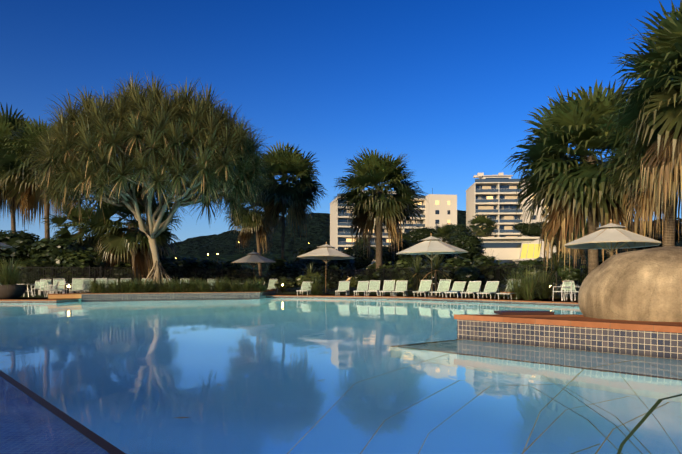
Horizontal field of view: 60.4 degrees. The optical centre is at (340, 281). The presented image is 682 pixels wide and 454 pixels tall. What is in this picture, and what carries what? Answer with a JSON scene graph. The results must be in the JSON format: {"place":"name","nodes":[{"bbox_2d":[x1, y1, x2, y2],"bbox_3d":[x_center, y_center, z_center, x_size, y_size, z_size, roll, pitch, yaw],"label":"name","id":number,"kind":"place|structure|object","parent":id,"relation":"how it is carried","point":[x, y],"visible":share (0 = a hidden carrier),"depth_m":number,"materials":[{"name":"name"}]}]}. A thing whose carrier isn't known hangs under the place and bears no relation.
{"place":"outdoors","nodes":[
{"label":"outdoors","id":0,"kind":"place"},
{"bbox_2d":[39,200,112,292],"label":"tree","id":1,"kind":"object","parent":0,"point":[59,221],"depth_m":45.44,"materials":[{"name":"green plant"}]},
{"bbox_2d":[16,72,276,283],"bbox_3d":[-11.992,-6.077,37.124,15.756,13.696,12.688,0,0,-1],"label":"pandanus","id":2,"kind":"object","parent":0,"point":[105,116],"depth_m":34.01,"materials":[{"name":"green plant"}]},
{"bbox_2d":[0,294,577,301],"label":"deck paving","id":3,"kind":"structure","parent":0,"point":[444,296],"depth_m":32.15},
{"bbox_2d":[0,242,11,248],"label":"umbrella","id":4,"kind":"object","parent":3,"relation":"on","point":[2,245],"visible":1,"depth_m":31.19,"materials":[{"name":"fabric"}]},
{"bbox_2d":[0,285,26,298],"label":"plant pot","id":5,"kind":"object","parent":3,"relation":"on","point":[12,292],"visible":0.94,"depth_m":29.41,"materials":[{"name":"ceramic"}]},
{"bbox_2d":[0,256,37,286],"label":"potted grass","id":6,"kind":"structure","parent":5,"relation":"on","point":[8,276],"depth_m":29.59,"materials":[{"name":"green plant"}]},
{"bbox_2d":[296,282,312,294],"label":"lounger","id":7,"kind":"object","parent":3,"relation":"on","point":[305,287],"visible":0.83,"depth_m":38.14,"materials":[{"name":"white plastic"}]},
{"bbox_2d":[297,242,354,293],"bbox_3d":[-1.030,-0.904,40.365,3.714,3.620,3.714,2,-2,-30],"label":"umbrella","id":8,"kind":"object","parent":3,"relation":"on","point":[326,251],"visible":0.98,"depth_m":39.95,"materials":[{"name":"fabric"}]},
{"bbox_2d":[336,281,349,294],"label":"lounger","id":9,"kind":"object","parent":3,"relation":"on","point":[343,285],"visible":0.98,"depth_m":37.32,"materials":[{"name":"white"}]},
{"bbox_2d":[353,281,368,295],"bbox_3d":[1.250,0.453,36.076,0.673,0.901,1.889,0,0,11],"label":"lounger","id":10,"kind":"object","parent":3,"relation":"on","point":[362,289],"visible":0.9,"depth_m":36.52,"materials":[{"name":"white plastic"}]},
{"bbox_2d":[366,280,379,295],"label":"lounger","id":11,"kind":"object","parent":3,"relation":"on","point":[374,288],"visible":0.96,"depth_m":36.50,"materials":[{"name":"white plastic"}]},
{"bbox_2d":[379,280,394,295],"bbox_3d":[2.807,0.426,35.480,0.674,0.956,1.836,0,0,14],"label":"lounger","id":12,"kind":"object","parent":3,"relation":"on","point":[389,282],"visible":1,"depth_m":36.06,"materials":[{"name":"white plastic"}]},
{"bbox_2d":[392,281,407,295],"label":"lounger","id":13,"kind":"object","parent":3,"relation":"on","point":[400,289],"visible":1,"depth_m":35.67,"materials":[{"name":"white"}]},
{"bbox_2d":[413,280,431,294],"bbox_3d":[4.740,0.422,34.079,0.677,0.963,1.829,0,0,23],"label":"lounger","id":14,"kind":"object","parent":3,"relation":"on","point":[420,290],"visible":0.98,"depth_m":34.57,"materials":[{"name":"white plastic"}]},
{"bbox_2d":[396,233,467,296],"bbox_3d":[5.048,-0.880,32.618,3.714,3.570,3.714,-1,1,-7],"label":"umbrella","id":15,"kind":"object","parent":3,"relation":"on","point":[431,245],"visible":1,"depth_m":31.91,"materials":[{"name":"fabric"}]},
{"bbox_2d":[430,280,450,296],"bbox_3d":[5.623,0.408,33.036,0.678,0.991,1.797,0,0,28],"label":"lounger","id":16,"kind":"object","parent":3,"relation":"on","point":[444,284],"visible":0.94,"depth_m":33.48,"materials":[{"name":"white plastic"}]},
{"bbox_2d":[444,282,465,297],"bbox_3d":[6.271,0.466,32.100,0.678,0.876,1.911,0,0,28],"label":"lounger","id":17,"kind":"object","parent":3,"relation":"on","point":[458,286],"visible":0.85,"depth_m":32.56,"materials":[{"name":"white plastic"}]},
{"bbox_2d":[460,281,481,297],"bbox_3d":[6.972,0.455,31.398,0.678,0.898,1.892,0,0,27],"label":"lounger","id":18,"kind":"object","parent":3,"relation":"on","point":[474,284],"visible":0.98,"depth_m":31.89,"materials":[{"name":"white plastic"}]},
{"bbox_2d":[476,281,499,298],"bbox_3d":[7.661,0.457,30.495,0.678,0.895,1.895,0,0,30],"label":"lounger","id":19,"kind":"object","parent":3,"relation":"on","point":[494,287],"visible":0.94,"depth_m":30.91,"materials":[{"name":"white"}]},
{"bbox_2d":[496,281,518,298],"bbox_3d":[8.430,0.416,29.372,0.679,0.976,1.815,0,0,35],"label":"lounger","id":20,"kind":"object","parent":3,"relation":"on","point":[509,293],"visible":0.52,"depth_m":29.02,"materials":[{"name":"white plastic"}]},
{"bbox_2d":[553,281,572,300],"bbox_3d":[10.123,0.446,26.772,0.689,0.916,0.555,0,0,-25],"label":"chair","id":21,"kind":"object","parent":3,"relation":"on","point":[561,291],"visible":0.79,"depth_m":26.76,"materials":[{"name":"white plastic"}]},
{"bbox_2d":[560,285,577,299],"bbox_3d":[10.688,0.543,27.450,0.800,0.724,0.800,0,0,-1],"label":"chair","id":22,"kind":"object","parent":3,"relation":"on","point":[569,293],"visible":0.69,"depth_m":27.27,"materials":[{"name":"white plastic"}]},
{"bbox_2d":[563,281,578,300],"bbox_3d":[10.471,0.446,26.468,0.555,0.915,0.687,0,0,-12],"label":"chair","id":23,"kind":"object","parent":3,"relation":"on","point":[572,288],"visible":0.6,"depth_m":26.67,"materials":[{"name":"white plastic"}]},
{"bbox_2d":[564,219,660,255],"bbox_3d":[11.674,-0.885,25.310,3.715,3.580,3.715,1,-1,-20],"label":"umbrella","id":24,"kind":"object","parent":3,"relation":"on","point":[611,235],"visible":0.85,"depth_m":24.96,"materials":[{"name":"fabric"}]},
{"bbox_2d":[593,70,681,246],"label":"palm","id":25,"kind":"object","parent":3,"relation":"on","point":[641,203],"depth_m":25.30,"materials":[{"name":"green plant"}]},
{"bbox_2d":[602,0,681,219],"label":"palm","id":26,"kind":"object","parent":3,"relation":"on","point":[653,104],"visible":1,"depth_m":21.99,"materials":[{"name":"green plant"}]},
{"bbox_2d":[0,296,578,306],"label":"pool wall","id":27,"kind":"structure","parent":0,"point":[483,301],"depth_m":29.38,"materials":[{"name":"tile"}]},
{"bbox_2d":[0,295,577,303],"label":"pool coping","id":28,"kind":"object","parent":27,"relation":"on","point":[353,296],"visible":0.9,"depth_m":29.27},
{"bbox_2d":[21,281,580,298],"bbox_3d":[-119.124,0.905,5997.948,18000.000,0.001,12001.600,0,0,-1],"label":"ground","id":29,"kind":"structure","parent":0,"point":[278,292],"depth_m":42.70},
{"bbox_2d":[0,102,36,283],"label":"palm","id":30,"kind":"object","parent":29,"relation":"on","point":[9,122],"depth_m":50.29,"materials":[{"name":"green plant"}]},
{"bbox_2d":[31,281,44,295],"bbox_3d":[-18.823,0.446,36.393,0.555,0.915,0.686,0,0,-7],"label":"chair","id":31,"kind":"object","parent":29,"relation":"on","point":[40,285],"visible":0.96,"depth_m":36.60,"materials":[{"name":"white plastic"}]},
{"bbox_2d":[0,116,88,292],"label":"palm","id":32,"kind":"object","parent":29,"relation":"on","point":[12,159],"depth_m":44.88,"materials":[{"name":"green plant"}]},
{"bbox_2d":[38,279,50,294],"bbox_3d":[-19.631,0.384,38.841,0.676,1.039,1.735,0,0,-23],"label":"chair","id":33,"kind":"object","parent":29,"relation":"on","point":[45,284],"visible":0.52,"depth_m":39.36,"materials":[{"name":"white plastic"}]},
{"bbox_2d":[44,281,59,296],"bbox_3d":[-16.107,0.446,32.698,0.688,0.915,0.555,0,0,-15],"label":"chair","id":34,"kind":"object","parent":29,"relation":"on","point":[57,284],"visible":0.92,"depth_m":32.78,"materials":[{"name":"white"}]},
{"bbox_2d":[51,279,64,293],"bbox_3d":[-18.057,0.372,37.367,0.676,1.064,1.696,0,0,-20],"label":"chair","id":35,"kind":"object","parent":29,"relation":"on","point":[55,283],"visible":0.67,"depth_m":37.88,"materials":[{"name":"white plastic"}]},
{"bbox_2d":[50,281,65,291],"bbox_3d":[-16.625,0.446,34.413,0.555,0.916,0.689,0,0,21],"label":"chair","id":36,"kind":"object","parent":29,"relation":"on","point":[61,285],"visible":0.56,"depth_m":34.58,"materials":[{"name":"white plastic"}]},
{"bbox_2d":[69,278,83,292],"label":"lounger","id":37,"kind":"object","parent":29,"relation":"on","point":[77,281],"visible":0.79,"depth_m":38.43,"materials":[{"name":"white plastic"}]},
{"bbox_2d":[80,278,93,292],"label":"lounger","id":38,"kind":"object","parent":29,"relation":"on","point":[85,282],"visible":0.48,"depth_m":38.97,"materials":[{"name":"white plastic"}]},
{"bbox_2d":[96,278,106,285],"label":"lounger","id":39,"kind":"object","parent":29,"relation":"on","point":[102,279],"visible":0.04,"depth_m":39.53,"materials":[{"name":"white"}]},
{"bbox_2d":[73,184,182,282],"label":"palm","id":40,"kind":"object","parent":29,"relation":"on","point":[116,241],"depth_m":41.65,"materials":[{"name":"green plant"}]},
{"bbox_2d":[0,230,355,281],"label":"hedge","id":41,"kind":"object","parent":29,"relation":"on","point":[24,245],"visible":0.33,"depth_m":44.05,"materials":[{"name":"green plant"}]},
{"bbox_2d":[231,250,274,266],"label":"umbrella","id":42,"kind":"object","parent":29,"relation":"on","point":[253,257],"visible":0.92,"depth_m":45.96,"materials":[{"name":"fabric"}]},
{"bbox_2d":[223,194,287,275],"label":"palm","id":43,"kind":"object","parent":29,"relation":"on","point":[247,228],"depth_m":59.24,"materials":[{"name":"green plant"}]},
{"bbox_2d":[267,279,277,289],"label":"lounger","id":44,"kind":"object","parent":29,"relation":"on","point":[270,285],"visible":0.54,"depth_m":47.19,"materials":[{"name":"white plastic"}]},
{"bbox_2d":[251,141,328,289],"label":"palm","id":45,"kind":"object","parent":29,"relation":"on","point":[297,195],"depth_m":50.67,"materials":[{"name":"green plant"}]},
{"bbox_2d":[0,263,599,296],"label":"pool fence","id":46,"kind":"object","parent":29,"relation":"on","point":[401,273],"visible":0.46,"depth_m":41.05,"materials":[{"name":"black metal"}]},
{"bbox_2d":[0,250,615,294],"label":"hedge fence","id":47,"kind":"object","parent":29,"relation":"on","point":[80,259],"visible":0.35,"depth_m":42.18,"materials":[{"name":"green plant"}]},
{"bbox_2d":[67,283,551,292],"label":"garden lamps","id":48,"kind":"object","parent":29,"relation":"on","point":[68,285],"visible":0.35,"depth_m":32.83,"materials":[{"name":"white metal"}]},
{"bbox_2d":[173,269,550,289],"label":"shrubs","id":49,"kind":"object","parent":29,"relation":"on","point":[289,282],"visible":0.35,"depth_m":44.98,"materials":[{"name":"green plant"}]},
{"bbox_2d":[331,147,427,291],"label":"palm","id":50,"kind":"object","parent":29,"relation":"on","point":[372,169],"depth_m":46.68,"materials":[{"name":"green plant"}]},
{"bbox_2d":[225,266,559,299],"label":"deck grasses","id":51,"kind":"object","parent":29,"relation":"on","point":[529,289],"visible":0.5,"depth_m":29.19,"materials":[{"name":"green plant"}]},
{"bbox_2d":[330,188,456,283],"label":"apartment","id":52,"kind":"structure","parent":29,"relation":"on","point":[440,210],"depth_m":184.16,"materials":[{"name":"white concrete"}]},
{"bbox_2d":[298,250,574,296],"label":"spiky plants","id":53,"kind":"object","parent":29,"relation":"on","point":[436,264],"depth_m":37.52,"materials":[{"name":"green plant"}]},
{"bbox_2d":[430,224,456,242],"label":"tree","id":54,"kind":"object","parent":29,"relation":"on","point":[445,231],"depth_m":94.36,"materials":[{"name":"green plant"}]},
{"bbox_2d":[466,212,498,236],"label":"tree","id":55,"kind":"object","parent":29,"relation":"on","point":[486,230],"depth_m":109.49,"materials":[{"name":"green plant"}]},
{"bbox_2d":[472,237,541,285],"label":"building","id":56,"kind":"structure","parent":29,"relation":"on","point":[516,250],"depth_m":100.29,"materials":[{"name":"white concrete"}]},
{"bbox_2d":[339,217,681,280],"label":"trees","id":57,"kind":"object","parent":29,"relation":"on","point":[464,238],"visible":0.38,"depth_m":78.77,"materials":[{"name":"green plant"}]},
{"bbox_2d":[466,173,555,257],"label":"apartment","id":58,"kind":"structure","parent":29,"relation":"on","point":[493,196],"depth_m":173.85,"materials":[{"name":"white concrete"}]},
{"bbox_2d":[455,260,580,281],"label":"shrubs","id":59,"kind":"object","parent":29,"relation":"on","point":[467,273],"visible":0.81,"depth_m":36.55,"materials":[{"name":"green plant"}]},
{"bbox_2d":[543,219,586,286],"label":"palm","id":60,"kind":"object","parent":29,"relation":"on","point":[580,251],"depth_m":60.12,"materials":[{"name":"green plant"}]},
{"bbox_2d":[501,75,641,273],"bbox_3d":[13.190,-5.036,31.029,9.447,11.890,8.866,0,0,-1],"label":"palm","id":61,"kind":"object","parent":29,"relation":"on","point":[560,181],"depth_m":29.93,"materials":[{"name":"green plant"}]},
{"bbox_2d":[58,251,587,280],"bbox_3d":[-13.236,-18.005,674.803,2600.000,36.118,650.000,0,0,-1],"label":"hedge","id":62,"kind":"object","parent":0,"point":[288,255],"depth_m":621.18,"materials":[{"name":"green plant"}]},
{"bbox_2d":[0,297,681,453],"bbox_3d":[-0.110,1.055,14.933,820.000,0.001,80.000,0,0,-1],"label":"water","id":63,"kind":"structure","parent":0,"point":[132,376],"depth_m":6.04,"materials":[{"name":"blue liquid"}]},
{"bbox_2d":[175,317,610,417],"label":"fallen leaves","id":64,"kind":"object","parent":63,"relation":"on","point":[427,339],"visible":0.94,"depth_m":6.21,"materials":[{"name":"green plant"}]},
{"bbox_2d":[287,310,681,453],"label":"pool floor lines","id":65,"kind":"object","parent":63,"relation":"in","point":[644,418],"depth_m":1.91,"materials":[{"name":"green plant"}]},
{"bbox_2d":[0,0,681,242],"label":"sky","id":66,"kind":"structure","parent":0,"point":[449,85],"materials":[{"name":"blue"}]},
{"bbox_2d":[351,236,373,261],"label":"tree","id":67,"kind":"object","parent":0,"point":[367,242],"visible":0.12,"depth_m":99.97,"materials":[{"name":"green plant"}]},
{"bbox_2d":[103,210,681,260],"bbox_3d":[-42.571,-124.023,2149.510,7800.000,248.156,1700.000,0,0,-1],"label":"mountain","id":68,"kind":"structure","parent":0,"point":[318,232],"depth_m":1739.05,"materials":[{"name":"green plant"}]},
{"label":"pool floor","id":69,"kind":"structure","parent":0,"visible":0},
{"bbox_2d":[0,370,125,453],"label":"pool edge","id":70,"kind":"object","parent":69,"relation":"on","point":[104,444],"depth_m":4.44,"materials":[{"name":"tile"}]},
{"bbox_2d":[48,290,275,300],"bbox_3d":[-10.399,1.495,36.933,11.300,1.620,13.600,0,0,-1],"label":"planter","id":71,"kind":"object","parent":69,"relation":"on","point":[126,297],"visible":0.3,"depth_m":32.86,"materials":[{"name":"tile"}]},
{"bbox_2d":[48,290,274,294],"bbox_3d":[-8.051,0.672,35.546,5.226,0.045,17.146,0,0,36],"label":"planter coping","id":72,"kind":"object","parent":71,"relation":"attached to","point":[164,293],"visible":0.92,"depth_m":32.65,"materials":[{"name":"stone"}]},
{"bbox_2d":[82,276,271,292],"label":"planter grasses","id":73,"kind":"object","parent":71,"relation":"in","point":[152,286],"visible":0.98,"depth_m":34.22,"materials":[{"name":"green plant"}]},
{"bbox_2d":[457,316,681,359],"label":"tiled pool wall","id":74,"kind":"structure","parent":69,"relation":"on","point":[667,345],"depth_m":8.98,"materials":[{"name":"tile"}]},
{"bbox_2d":[454,314,681,332],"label":"spa coping","id":75,"kind":"object","parent":74,"relation":"on","point":[672,328],"visible":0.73,"depth_m":9.07,"materials":[{"name":"ceramic"}]},
{"bbox_2d":[494,311,553,314],"bbox_3d":[3.346,0.580,10.751,0.950,0.050,0.500,0,0,-1],"label":"spa cover mat","id":76,"kind":"object","parent":75,"relation":"on","point":[524,312],"visible":1,"depth_m":10.51,"materials":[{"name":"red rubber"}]},
{"bbox_2d":[578,246,681,321],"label":"boulder","id":77,"kind":"object","parent":74,"relation":"on","point":[642,285],"visible":0.67,"depth_m":9.26,"materials":[{"name":"stone"}]}
]}

